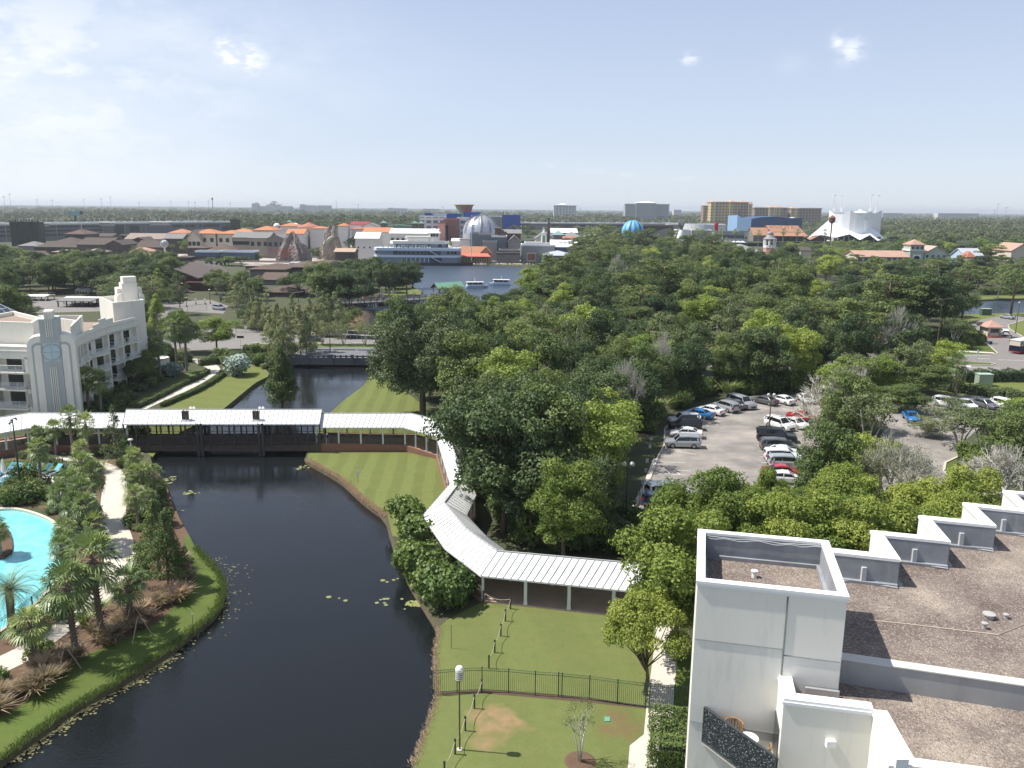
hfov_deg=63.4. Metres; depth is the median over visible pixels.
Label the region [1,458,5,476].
closed parasol
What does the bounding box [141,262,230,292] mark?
maroon hall
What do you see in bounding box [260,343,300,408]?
vine covered tree
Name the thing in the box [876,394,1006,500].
back parking lot
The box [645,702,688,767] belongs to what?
hedge
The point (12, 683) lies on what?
muhly grass
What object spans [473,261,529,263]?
shore rocks
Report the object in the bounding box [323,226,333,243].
pale spire
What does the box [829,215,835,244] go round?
water tower
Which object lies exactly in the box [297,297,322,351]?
cypress tree
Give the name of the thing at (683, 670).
lawn
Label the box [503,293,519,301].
oak tree
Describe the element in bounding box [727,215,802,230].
blue hall
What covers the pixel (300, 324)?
cypress tree
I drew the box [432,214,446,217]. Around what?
office building
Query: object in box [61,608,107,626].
palmetto
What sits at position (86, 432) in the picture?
sabal palm
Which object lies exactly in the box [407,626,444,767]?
edge grass
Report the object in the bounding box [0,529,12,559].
pool island
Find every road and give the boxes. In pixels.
[152,327,1023,375]
[970,315,1023,355]
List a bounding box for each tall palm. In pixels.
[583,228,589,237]
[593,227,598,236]
[732,228,738,240]
[756,230,761,246]
[794,228,800,243]
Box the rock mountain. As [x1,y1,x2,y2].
[271,231,311,261]
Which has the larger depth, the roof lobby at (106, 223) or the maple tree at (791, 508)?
the roof lobby at (106, 223)
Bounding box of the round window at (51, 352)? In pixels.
[42,342,60,361]
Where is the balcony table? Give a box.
[743,732,758,742]
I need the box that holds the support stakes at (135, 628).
[132,617,152,642]
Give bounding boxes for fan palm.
[1,603,57,657]
[31,554,98,658]
[56,525,126,630]
[104,561,150,623]
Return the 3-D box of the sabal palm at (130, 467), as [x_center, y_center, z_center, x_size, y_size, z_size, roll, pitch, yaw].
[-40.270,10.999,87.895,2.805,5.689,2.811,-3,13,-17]
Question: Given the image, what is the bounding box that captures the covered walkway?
[0,409,642,615]
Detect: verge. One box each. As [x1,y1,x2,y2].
[245,309,362,337]
[381,287,420,295]
[841,343,995,353]
[940,380,1023,394]
[945,459,1023,498]
[956,313,1023,321]
[975,296,1023,299]
[1009,321,1023,335]
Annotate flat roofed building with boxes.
[195,250,219,259]
[219,250,258,259]
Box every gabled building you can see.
[36,251,52,255]
[75,237,121,251]
[99,233,121,238]
[124,233,166,239]
[136,240,172,252]
[163,233,188,253]
[231,232,251,249]
[248,232,275,257]
[285,229,309,248]
[334,248,358,260]
[349,221,370,245]
[354,232,383,259]
[362,227,392,246]
[389,228,440,246]
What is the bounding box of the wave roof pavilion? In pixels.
[128,247,154,253]
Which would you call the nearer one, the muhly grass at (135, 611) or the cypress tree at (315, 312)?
the muhly grass at (135, 611)
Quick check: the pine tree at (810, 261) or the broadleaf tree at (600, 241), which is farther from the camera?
the broadleaf tree at (600, 241)
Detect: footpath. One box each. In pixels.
[0,455,136,669]
[140,359,219,408]
[628,626,679,767]
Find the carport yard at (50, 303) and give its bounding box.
[22,297,99,312]
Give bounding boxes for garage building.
[0,221,230,241]
[520,222,678,230]
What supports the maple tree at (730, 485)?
on the ground at (488, 525)
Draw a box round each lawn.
[0,459,62,473]
[0,534,221,757]
[117,370,203,411]
[145,364,268,456]
[307,451,444,536]
[317,376,436,439]
[414,602,655,767]
[673,648,691,727]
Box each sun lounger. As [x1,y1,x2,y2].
[7,462,16,470]
[38,463,53,472]
[44,463,62,476]
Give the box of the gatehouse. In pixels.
[976,320,1005,337]
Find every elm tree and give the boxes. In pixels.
[97,404,132,459]
[124,498,188,579]
[142,511,193,584]
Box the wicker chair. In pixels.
[725,717,743,731]
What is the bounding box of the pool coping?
[0,507,58,632]
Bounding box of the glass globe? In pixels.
[160,240,168,252]
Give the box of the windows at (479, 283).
[467,282,481,284]
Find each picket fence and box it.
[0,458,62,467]
[0,580,49,634]
[166,303,206,313]
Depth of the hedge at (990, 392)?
146.97 m
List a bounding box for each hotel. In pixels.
[0,276,169,416]
[553,203,576,218]
[623,201,669,220]
[700,205,707,222]
[707,200,752,223]
[752,206,787,217]
[787,207,821,222]
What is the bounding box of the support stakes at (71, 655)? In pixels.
[59,648,80,667]
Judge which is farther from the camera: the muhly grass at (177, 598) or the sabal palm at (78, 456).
the sabal palm at (78, 456)
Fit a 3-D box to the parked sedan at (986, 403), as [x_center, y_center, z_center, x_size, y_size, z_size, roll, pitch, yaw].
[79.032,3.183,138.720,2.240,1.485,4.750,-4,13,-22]
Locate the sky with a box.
[0,0,1023,213]
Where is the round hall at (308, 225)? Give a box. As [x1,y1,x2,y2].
[297,222,317,248]
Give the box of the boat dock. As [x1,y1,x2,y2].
[430,281,468,294]
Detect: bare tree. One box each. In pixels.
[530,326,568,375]
[609,253,627,280]
[612,357,646,426]
[650,329,674,401]
[784,364,880,444]
[855,428,941,505]
[871,302,918,360]
[955,440,1023,503]
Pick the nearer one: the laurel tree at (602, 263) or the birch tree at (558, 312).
the birch tree at (558, 312)
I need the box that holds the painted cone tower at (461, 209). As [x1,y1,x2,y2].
[454,204,473,216]
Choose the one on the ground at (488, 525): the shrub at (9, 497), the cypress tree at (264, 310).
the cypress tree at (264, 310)
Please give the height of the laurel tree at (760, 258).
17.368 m
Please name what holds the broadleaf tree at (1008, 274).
on the ground at (488, 525)
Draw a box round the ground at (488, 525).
[0,239,1023,767]
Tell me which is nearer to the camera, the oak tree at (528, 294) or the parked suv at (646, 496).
the parked suv at (646, 496)
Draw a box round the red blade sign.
[714,222,717,230]
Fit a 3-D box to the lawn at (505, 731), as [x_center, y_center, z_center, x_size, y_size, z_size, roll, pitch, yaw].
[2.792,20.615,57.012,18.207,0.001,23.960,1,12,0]
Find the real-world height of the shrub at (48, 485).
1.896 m
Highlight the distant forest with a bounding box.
[0,205,1023,242]
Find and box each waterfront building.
[451,238,459,246]
[459,237,469,245]
[460,246,486,262]
[480,247,491,262]
[494,226,502,234]
[502,229,521,257]
[507,235,520,248]
[534,233,553,241]
[542,250,567,260]
[550,228,577,236]
[550,240,577,251]
[552,231,563,239]
[561,232,579,237]
[562,236,574,239]
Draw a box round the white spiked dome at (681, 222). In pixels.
[677,219,684,243]
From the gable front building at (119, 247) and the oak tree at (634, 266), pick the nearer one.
the oak tree at (634, 266)
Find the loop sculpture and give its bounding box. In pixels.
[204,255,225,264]
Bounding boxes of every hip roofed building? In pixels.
[18,241,45,250]
[34,237,82,253]
[63,225,99,238]
[168,229,191,233]
[178,255,194,261]
[187,246,212,255]
[199,229,221,246]
[207,244,240,249]
[216,230,240,245]
[236,228,252,231]
[253,226,282,234]
[280,222,299,233]
[309,226,327,256]
[337,223,350,247]
[350,226,363,247]
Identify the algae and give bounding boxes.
[6,557,249,761]
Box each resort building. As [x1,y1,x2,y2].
[737,244,765,253]
[799,247,811,260]
[923,245,948,266]
[950,248,984,264]
[961,251,975,259]
[992,242,1023,261]
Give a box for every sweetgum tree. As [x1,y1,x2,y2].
[146,293,164,332]
[149,268,171,300]
[193,315,240,347]
[468,343,541,388]
[487,296,500,309]
[503,297,541,316]
[514,266,539,287]
[522,280,546,297]
[534,260,545,282]
[544,280,578,304]
[554,302,613,341]
[560,395,641,485]
[590,385,641,431]
[595,409,643,471]
[627,331,670,361]
[641,247,660,254]
[649,340,679,355]
[666,250,677,258]
[678,293,727,325]
[699,284,729,294]
[702,258,718,266]
[738,306,782,337]
[747,320,800,353]
[784,325,823,371]
[808,280,832,297]
[812,253,844,280]
[813,354,875,383]
[825,430,903,489]
[863,353,907,393]
[920,338,970,374]
[941,233,960,242]
[995,397,1023,428]
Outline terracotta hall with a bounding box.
[763,225,806,244]
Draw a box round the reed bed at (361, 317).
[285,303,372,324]
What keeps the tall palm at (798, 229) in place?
on the ground at (488, 525)
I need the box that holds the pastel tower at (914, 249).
[902,239,925,266]
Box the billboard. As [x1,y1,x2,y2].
[68,211,82,221]
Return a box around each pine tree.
[528,252,583,277]
[541,272,575,298]
[559,236,583,252]
[567,244,587,250]
[571,237,591,257]
[571,250,585,258]
[576,266,604,278]
[579,252,599,261]
[581,249,605,266]
[598,224,616,236]
[604,272,638,289]
[608,239,629,246]
[609,269,647,294]
[609,303,658,322]
[610,230,635,244]
[617,245,637,251]
[619,284,660,318]
[622,231,646,245]
[623,265,649,285]
[631,245,655,255]
[631,269,658,290]
[635,228,657,239]
[636,257,696,290]
[648,252,671,258]
[655,237,680,245]
[663,230,677,240]
[677,234,698,247]
[686,263,707,296]
[687,260,701,274]
[689,244,713,256]
[699,233,723,249]
[701,248,726,254]
[703,252,718,256]
[707,265,725,269]
[713,242,736,252]
[722,267,751,301]
[737,287,765,310]
[751,260,770,266]
[753,282,801,301]
[755,266,774,282]
[785,294,810,301]
[793,296,835,321]
[795,264,816,278]
[804,297,854,323]
[807,260,822,276]
[822,297,896,334]
[847,261,862,265]
[850,254,864,261]
[857,272,928,345]
[857,312,890,353]
[858,262,879,277]
[902,257,920,265]
[927,259,951,275]
[942,257,965,262]
[944,268,966,279]
[956,268,984,290]
[959,293,982,320]
[970,274,990,289]
[973,244,1006,261]
[994,257,1015,263]
[997,277,1023,314]
[1007,262,1022,267]
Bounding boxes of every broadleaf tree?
[5,253,22,259]
[15,249,30,254]
[159,242,174,251]
[177,239,187,249]
[201,257,217,263]
[217,256,234,265]
[230,256,252,265]
[309,247,319,258]
[343,237,354,247]
[522,230,537,237]
[585,237,608,247]
[597,243,617,258]
[784,236,795,242]
[813,249,824,255]
[825,250,836,255]
[828,246,839,250]
[833,266,855,275]
[840,255,854,267]
[848,241,861,244]
[859,268,873,279]
[866,256,883,268]
[872,243,881,249]
[876,262,890,273]
[887,236,901,239]
[892,244,903,250]
[895,235,909,240]
[899,258,915,266]
[902,266,919,275]
[923,240,937,244]
[930,241,943,247]
[942,242,955,250]
[943,242,959,249]
[956,254,969,261]
[960,261,977,274]
[971,243,991,253]
[972,236,989,242]
[974,238,990,242]
[976,266,1002,285]
[985,238,999,243]
[993,268,1022,285]
[1002,267,1023,286]
[1010,237,1023,242]
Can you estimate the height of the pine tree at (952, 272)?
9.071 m
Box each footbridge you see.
[325,293,452,306]
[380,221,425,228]
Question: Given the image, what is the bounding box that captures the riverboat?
[374,226,472,265]
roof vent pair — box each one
[180,410,189,421]
[251,410,260,421]
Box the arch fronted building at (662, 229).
[642,224,672,240]
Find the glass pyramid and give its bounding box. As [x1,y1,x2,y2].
[0,304,16,312]
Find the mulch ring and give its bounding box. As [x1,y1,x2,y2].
[564,751,595,767]
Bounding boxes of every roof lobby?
[97,222,115,225]
[149,221,170,224]
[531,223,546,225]
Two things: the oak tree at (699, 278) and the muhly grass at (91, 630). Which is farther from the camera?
the oak tree at (699, 278)
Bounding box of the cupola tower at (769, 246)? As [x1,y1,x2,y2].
[763,231,776,254]
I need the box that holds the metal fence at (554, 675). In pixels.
[431,667,689,708]
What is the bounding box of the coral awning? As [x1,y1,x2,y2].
[461,253,490,263]
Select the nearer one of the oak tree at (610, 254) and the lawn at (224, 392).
the lawn at (224, 392)
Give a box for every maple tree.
[425,305,447,325]
[522,457,613,555]
[601,586,692,695]
[608,503,732,661]
[639,484,722,556]
[648,464,763,552]
[687,487,769,552]
[727,493,823,538]
[731,499,854,549]
[740,465,792,496]
[753,487,808,499]
[760,486,852,546]
[798,459,892,506]
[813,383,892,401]
[814,495,898,551]
[831,491,865,503]
[848,510,893,550]
[856,494,919,533]
[877,475,956,518]
[885,502,942,533]
[901,504,960,533]
[921,488,993,517]
[941,463,1005,505]
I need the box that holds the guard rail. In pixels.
[296,330,375,337]
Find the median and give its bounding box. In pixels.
[255,344,994,364]
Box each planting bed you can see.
[0,456,191,717]
[441,690,646,708]
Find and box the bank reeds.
[305,458,390,516]
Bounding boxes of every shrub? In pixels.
[0,481,26,490]
[0,483,26,506]
[0,667,11,683]
[1,475,25,485]
[7,461,38,477]
[13,489,32,503]
[14,474,37,483]
[15,477,47,503]
[15,623,40,638]
[21,637,55,662]
[24,431,45,439]
[26,439,50,451]
[33,618,51,629]
[36,475,51,483]
[40,429,65,439]
[43,479,60,498]
[44,506,55,513]
[45,589,62,603]
[46,585,64,594]
[46,597,75,619]
[51,573,77,588]
[70,461,83,470]
[84,406,98,411]
[89,447,102,455]
[90,398,98,405]
[93,394,108,403]
[97,402,117,411]
[101,390,113,399]
[110,384,127,394]
[110,436,131,452]
[115,455,131,467]
[119,383,136,389]
[120,574,142,585]
[121,507,150,525]
[124,559,151,576]
[125,516,141,527]
[129,425,151,437]
[131,522,145,529]
[131,538,154,552]
[133,373,149,382]
[134,550,145,559]
[136,383,148,389]
[142,376,157,384]
[144,505,175,523]
[145,479,167,492]
[145,493,169,506]
[148,486,163,495]
[156,491,166,499]
[159,498,169,507]
[161,362,183,376]
[167,354,182,361]
[184,353,193,360]
[208,353,220,358]
[211,347,226,354]
[219,355,230,365]
[222,353,251,376]
[223,348,236,353]
[228,350,241,355]
[239,350,253,355]
[247,353,261,362]
[251,355,265,366]
[260,363,269,367]
[264,358,274,365]
[341,314,352,321]
[350,308,362,316]
[383,494,426,524]
[391,538,441,578]
[397,510,436,542]
[406,557,449,594]
[416,559,472,609]
[427,546,456,564]
[463,565,479,596]
[475,485,499,501]
[484,498,501,520]
[505,521,516,533]
[506,518,514,527]
[506,529,529,544]
[514,509,548,548]
[546,530,583,553]
[575,531,598,548]
[599,519,633,553]
[610,498,641,517]
[617,503,646,523]
[625,520,640,531]
[627,536,654,557]
[635,420,659,432]
[637,403,668,424]
[667,384,694,407]
[677,376,707,401]
[702,375,717,383]
[704,379,714,396]
[713,370,743,390]
[716,376,741,389]
[732,373,759,384]
[735,383,749,395]
[746,379,764,394]
[760,369,794,392]
[784,369,815,392]
[800,360,827,374]
[807,378,826,389]
[928,331,936,340]
[933,329,947,336]
[940,336,951,340]
[948,331,967,338]
[951,337,965,347]
[954,439,981,458]
[955,458,972,467]
[960,337,974,348]
[962,452,994,470]
[965,446,988,456]
[967,326,979,332]
[970,333,982,339]
[975,339,984,344]
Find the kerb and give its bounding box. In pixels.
[240,320,1023,480]
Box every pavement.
[633,458,655,505]
[922,348,993,353]
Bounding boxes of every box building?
[470,232,479,245]
[478,233,491,245]
[482,241,496,260]
[491,235,506,251]
[496,252,519,263]
[497,231,505,235]
[499,249,519,261]
[521,243,554,262]
[524,241,545,243]
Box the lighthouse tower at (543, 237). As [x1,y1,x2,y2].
[541,227,546,242]
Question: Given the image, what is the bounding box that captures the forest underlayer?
[0,205,1023,245]
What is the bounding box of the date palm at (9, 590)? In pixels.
[0,563,46,634]
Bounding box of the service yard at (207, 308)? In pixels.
[147,300,227,336]
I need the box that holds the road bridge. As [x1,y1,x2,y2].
[288,348,383,364]
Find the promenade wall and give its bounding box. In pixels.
[193,260,307,262]
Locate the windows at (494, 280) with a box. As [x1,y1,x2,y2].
[494,280,508,281]
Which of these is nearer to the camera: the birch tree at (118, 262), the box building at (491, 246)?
the birch tree at (118, 262)
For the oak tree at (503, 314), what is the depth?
153.06 m
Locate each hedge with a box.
[15,450,70,468]
[116,368,210,411]
[160,369,228,406]
[197,354,228,365]
[235,324,296,333]
[242,343,269,352]
[269,342,299,352]
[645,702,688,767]
[949,380,1023,398]
[958,367,1023,382]
[977,286,1023,294]
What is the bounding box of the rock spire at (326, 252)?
[318,222,341,259]
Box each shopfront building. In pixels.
[674,229,694,239]
[691,229,711,240]
[721,231,744,244]
[737,230,748,245]
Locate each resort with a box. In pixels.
[252,201,293,211]
[299,204,331,212]
[351,208,407,212]
[423,209,438,212]
[672,210,680,215]
[882,213,902,217]
[933,213,978,218]
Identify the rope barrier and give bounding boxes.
[443,678,482,767]
[482,590,510,668]
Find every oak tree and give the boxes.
[0,244,11,254]
[0,252,11,259]
[0,260,17,267]
[0,266,19,290]
[0,283,35,312]
[1,264,28,286]
[5,247,25,253]
[20,264,36,290]
[22,251,47,276]
[31,261,64,293]
[38,253,63,259]
[46,261,67,291]
[57,256,83,287]
[58,248,74,253]
[62,249,85,258]
[64,258,97,292]
[84,258,117,287]
[86,255,101,260]
[87,273,121,288]
[99,281,118,295]
[104,254,121,261]
[106,256,123,266]
[111,265,123,274]
[115,273,146,285]
[119,257,142,267]
[121,359,153,384]
[125,252,149,261]
[133,264,166,279]
[135,349,159,375]
[144,296,166,322]
[152,255,185,287]
[154,251,178,261]
[158,341,174,356]
[159,308,201,352]
[161,266,182,291]
[201,268,223,293]
[210,271,238,297]
[233,270,252,286]
[236,309,248,317]
[240,277,267,294]
[276,272,309,295]
[303,265,316,274]
[304,261,351,301]
[321,269,372,306]
[340,258,352,266]
[347,258,365,265]
[360,256,402,296]
[365,283,381,299]
[365,310,479,416]
[371,294,420,331]
[375,276,395,292]
[408,303,444,326]
[409,326,447,399]
[416,301,446,308]
[419,389,576,533]
[425,284,478,311]
[430,328,509,398]
[432,367,522,456]
[444,306,491,331]
[457,296,487,315]
[459,318,505,350]
[474,299,486,309]
[475,301,526,339]
[481,291,508,308]
[498,375,592,486]
[501,317,544,369]
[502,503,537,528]
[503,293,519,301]
[505,286,529,295]
[515,291,544,308]
[515,309,565,339]
[516,326,574,378]
[518,306,537,316]
[530,369,571,387]
[534,366,583,394]
[537,275,568,298]
[539,300,573,324]
[554,375,619,443]
[560,335,596,374]
[564,449,623,519]
[566,258,588,279]
[566,364,635,409]
[569,273,598,303]
[570,349,625,374]
[592,246,609,259]
[593,333,635,360]
[601,249,625,265]
[605,320,635,348]
[606,358,666,422]
[611,293,648,318]
[618,291,647,318]
[622,316,672,357]
[628,261,655,272]
[629,341,681,401]
[636,238,655,251]
[637,252,652,259]
[637,293,683,324]
[638,274,667,313]
[656,241,671,252]
[659,245,683,256]
[663,261,692,279]
[665,265,683,297]
[666,312,696,342]
[668,338,717,392]
[669,278,705,316]
[690,266,724,285]
[696,267,735,293]
[707,331,753,391]
[713,289,738,330]
[724,262,757,302]
[727,245,750,260]
[727,324,799,392]
[732,264,768,302]
[734,292,801,324]
[758,275,785,301]
[761,248,787,269]
[771,267,794,287]
[779,256,801,267]
[781,244,799,255]
[781,263,814,302]
[790,415,866,497]
[798,270,818,285]
[811,324,850,362]
[818,366,878,436]
[829,272,862,288]
[842,268,862,275]
[847,281,865,312]
[863,298,890,324]
[879,382,936,411]
[881,263,907,274]
[881,268,978,321]
[889,361,959,395]
[927,257,943,263]
[928,277,984,326]
[935,262,955,276]
[942,270,974,282]
[950,261,963,268]
[969,258,985,265]
[976,410,1023,461]
[986,262,999,270]
[987,400,1023,443]
[989,272,1006,284]
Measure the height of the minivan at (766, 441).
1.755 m
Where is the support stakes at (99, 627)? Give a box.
[95,620,111,644]
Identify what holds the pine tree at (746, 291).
on the ground at (488, 525)
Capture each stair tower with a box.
[9,220,45,245]
[230,218,240,229]
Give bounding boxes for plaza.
[178,240,534,264]
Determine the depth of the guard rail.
210.09 m
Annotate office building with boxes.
[419,216,445,228]
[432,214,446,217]
[437,223,445,240]
[444,218,458,242]
[447,214,460,217]
[457,217,469,237]
[464,212,480,216]
[490,216,501,227]
[502,215,520,228]
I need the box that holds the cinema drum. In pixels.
[683,223,725,230]
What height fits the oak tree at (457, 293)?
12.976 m
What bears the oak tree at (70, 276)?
on the ground at (488, 525)
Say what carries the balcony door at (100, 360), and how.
in the art deco hotel at (46, 355)
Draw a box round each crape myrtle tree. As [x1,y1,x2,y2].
[313,320,334,343]
[329,320,358,344]
[352,320,374,344]
[560,695,594,761]
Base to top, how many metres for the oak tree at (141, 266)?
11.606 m
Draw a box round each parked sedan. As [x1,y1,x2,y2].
[309,335,321,340]
[669,426,702,437]
[685,407,714,419]
[696,404,725,415]
[729,399,747,409]
[751,395,779,405]
[761,463,799,473]
[764,444,796,452]
[773,394,796,405]
[773,469,796,482]
[786,410,817,422]
[787,416,808,429]
[797,393,814,403]
[902,410,920,421]
[956,398,977,408]
[970,398,998,408]
[999,314,1015,318]
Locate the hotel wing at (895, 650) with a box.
[685,490,1023,767]
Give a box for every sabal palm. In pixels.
[0,520,13,555]
[25,436,50,477]
[27,424,47,449]
[43,417,65,454]
[45,480,68,526]
[46,534,73,566]
[48,526,76,557]
[50,516,80,559]
[53,466,85,526]
[57,404,82,454]
[58,486,88,535]
[65,474,96,525]
[67,449,97,497]
[70,438,90,456]
[70,490,101,526]
[74,410,96,454]
[78,456,106,522]
[80,365,97,407]
[81,510,108,553]
[87,367,112,411]
[118,462,144,506]
[120,483,147,530]
[121,446,145,474]
[130,459,157,500]
[139,488,161,511]
[144,463,165,492]
[146,335,168,374]
[147,327,162,357]
[162,310,183,362]
[175,313,194,370]
[946,351,968,395]
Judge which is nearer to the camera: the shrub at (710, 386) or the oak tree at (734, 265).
the shrub at (710, 386)
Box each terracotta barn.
[748,227,768,244]
[807,235,826,243]
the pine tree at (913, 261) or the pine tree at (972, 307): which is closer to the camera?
the pine tree at (972, 307)
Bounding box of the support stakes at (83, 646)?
[69,639,91,666]
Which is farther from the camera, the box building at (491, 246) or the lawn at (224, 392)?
the box building at (491, 246)
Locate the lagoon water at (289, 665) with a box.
[3,265,540,767]
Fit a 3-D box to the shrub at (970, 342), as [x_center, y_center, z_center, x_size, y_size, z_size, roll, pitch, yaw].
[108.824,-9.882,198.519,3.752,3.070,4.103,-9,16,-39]
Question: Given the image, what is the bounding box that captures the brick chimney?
[547,218,549,241]
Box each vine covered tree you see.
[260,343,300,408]
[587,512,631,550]
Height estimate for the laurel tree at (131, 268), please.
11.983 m
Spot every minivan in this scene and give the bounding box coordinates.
[644,480,690,493]
[759,436,798,448]
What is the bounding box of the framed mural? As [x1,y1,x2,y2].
[527,253,535,264]
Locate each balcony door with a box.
[6,359,21,369]
[8,374,23,385]
[10,391,26,404]
[95,338,102,350]
[97,356,103,367]
[109,334,113,346]
[110,349,115,361]
[112,365,117,377]
[123,330,128,342]
[124,345,130,357]
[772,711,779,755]
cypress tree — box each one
[150,301,163,334]
[220,284,245,306]
[225,277,243,294]
[229,283,245,317]
[234,275,252,308]
[242,288,259,322]
[246,296,265,330]
[249,283,263,317]
[256,293,273,326]
[260,309,285,350]
[265,303,288,347]
[267,312,296,355]
[273,306,294,363]
[286,293,301,324]
[288,303,316,354]
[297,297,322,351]
[297,309,317,353]
[310,306,324,334]
[312,286,325,321]
[316,290,332,335]
[321,293,338,325]
[325,291,343,323]
[329,299,349,336]
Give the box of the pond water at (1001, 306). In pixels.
[960,300,1023,313]
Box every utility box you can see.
[974,373,993,386]
[979,308,991,314]
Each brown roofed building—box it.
[243,263,266,268]
[246,263,292,276]
[262,272,290,284]
[265,285,308,296]
[288,260,339,273]
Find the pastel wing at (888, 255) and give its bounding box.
[842,250,909,269]
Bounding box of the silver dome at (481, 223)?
[462,214,497,237]
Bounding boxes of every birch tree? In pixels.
[11,256,35,286]
[23,305,43,315]
[94,276,118,296]
[105,272,140,294]
[115,260,128,267]
[129,246,144,253]
[137,274,165,300]
[164,273,190,308]
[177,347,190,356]
[206,278,231,300]
[246,275,264,295]
[303,260,316,270]
[377,267,405,295]
[492,316,536,349]
[523,308,553,332]
[538,304,567,334]
[557,315,589,341]
[560,297,584,333]
[585,246,599,261]
[598,260,625,281]
[628,253,649,263]
[632,246,640,254]
[645,311,686,343]
[670,240,683,245]
[703,315,740,352]
[711,296,746,334]
[720,240,738,250]
[732,280,778,316]
[765,258,782,268]
[780,302,806,330]
[801,256,815,273]
[801,296,836,327]
[835,256,850,265]
[837,352,878,377]
[840,391,897,435]
[863,262,878,276]
[869,350,904,382]
[890,259,903,264]
[894,338,936,392]
[899,414,955,435]
[905,313,929,336]
[920,259,936,271]
[920,403,993,447]
[939,396,968,409]
[940,317,972,340]
[954,407,1011,446]
[983,273,1014,299]
[997,262,1013,271]
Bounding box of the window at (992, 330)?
[990,329,999,332]
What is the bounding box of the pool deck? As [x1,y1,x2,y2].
[0,474,57,505]
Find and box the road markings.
[282,340,990,474]
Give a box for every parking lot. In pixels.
[638,395,830,547]
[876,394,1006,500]
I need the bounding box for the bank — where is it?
[0,264,1023,767]
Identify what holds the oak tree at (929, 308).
on the verge at (984, 347)
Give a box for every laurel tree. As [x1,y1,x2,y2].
[5,256,25,264]
[31,256,65,289]
[70,260,109,294]
[81,248,103,257]
[94,248,114,256]
[107,285,150,300]
[114,264,148,276]
[121,253,133,259]
[126,255,148,270]
[132,252,150,264]
[132,261,173,291]
[329,260,348,269]
[346,261,361,269]
[381,296,431,334]
[395,259,421,294]
[401,260,424,286]
[476,333,518,381]
[484,300,516,333]
[486,366,559,451]
[492,428,572,523]
[562,277,580,300]
[573,280,608,330]
[576,305,625,355]
[580,263,601,276]
[582,261,603,269]
[582,266,615,283]
[586,275,615,309]
[591,305,627,338]
[596,259,609,267]
[613,252,625,261]
[619,252,643,271]
[651,253,666,263]
[657,248,672,262]
[669,320,717,371]
[677,243,693,254]
[688,250,703,273]
[702,288,725,328]
[711,250,733,270]
[726,253,756,267]
[740,246,760,257]
[750,249,771,269]
[776,252,804,268]
[781,300,819,368]
[819,282,836,294]
[823,283,863,320]
[829,309,878,360]
[872,307,932,371]
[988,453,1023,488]
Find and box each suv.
[212,304,225,309]
[641,490,663,509]
[664,433,701,448]
[667,412,700,422]
[668,417,702,428]
[712,399,740,412]
[725,392,756,409]
[756,426,797,441]
[763,447,801,460]
[764,414,795,430]
[767,453,800,468]
[932,394,964,407]
[990,396,1011,406]
[1001,328,1009,335]
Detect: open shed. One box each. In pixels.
[27,294,55,300]
[56,298,98,306]
[63,296,98,304]
[75,288,93,292]
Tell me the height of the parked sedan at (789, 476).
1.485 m
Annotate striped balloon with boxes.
[621,220,643,242]
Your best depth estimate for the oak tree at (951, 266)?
376.02 m
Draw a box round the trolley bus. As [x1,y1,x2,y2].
[1008,337,1023,353]
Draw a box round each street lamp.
[8,418,19,478]
[621,462,634,515]
[767,393,775,425]
[932,298,953,340]
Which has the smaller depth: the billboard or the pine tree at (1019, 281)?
the pine tree at (1019, 281)
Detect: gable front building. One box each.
[105,239,137,254]
[132,236,154,242]
[186,229,205,246]
[266,234,285,257]
[361,223,380,227]
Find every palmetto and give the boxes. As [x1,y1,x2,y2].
[19,496,40,504]
[39,490,56,499]
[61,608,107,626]
[76,595,114,613]
[93,458,114,471]
[100,579,134,595]
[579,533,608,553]
[650,398,674,406]
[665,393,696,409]
[709,376,751,393]
[710,384,721,394]
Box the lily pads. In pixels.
[163,465,420,609]
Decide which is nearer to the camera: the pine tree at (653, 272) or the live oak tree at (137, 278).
the pine tree at (653, 272)
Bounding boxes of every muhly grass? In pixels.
[0,677,20,697]
[0,686,24,713]
[6,664,68,698]
[7,677,22,694]
[14,659,69,688]
[16,649,63,674]
[39,640,69,661]
[46,660,82,675]
[49,639,92,663]
[76,616,115,639]
[86,619,136,642]
[95,612,143,629]
[95,632,126,646]
[104,604,148,623]
[116,601,153,620]
[131,617,149,628]
[133,596,163,611]
[138,604,161,619]
[144,599,160,608]
[146,591,168,605]
[154,576,201,598]
[155,579,183,591]
[157,582,172,597]
[162,584,195,603]
[172,550,199,568]
[173,567,200,582]
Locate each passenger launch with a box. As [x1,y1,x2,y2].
[465,281,487,287]
[488,275,509,285]
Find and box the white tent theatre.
[808,194,883,244]
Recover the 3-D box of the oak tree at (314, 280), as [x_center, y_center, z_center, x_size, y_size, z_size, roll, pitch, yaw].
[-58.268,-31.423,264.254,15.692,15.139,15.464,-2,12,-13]
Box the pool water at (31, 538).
[0,511,59,628]
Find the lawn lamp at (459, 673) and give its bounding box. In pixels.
[455,665,462,751]
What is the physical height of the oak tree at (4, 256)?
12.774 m

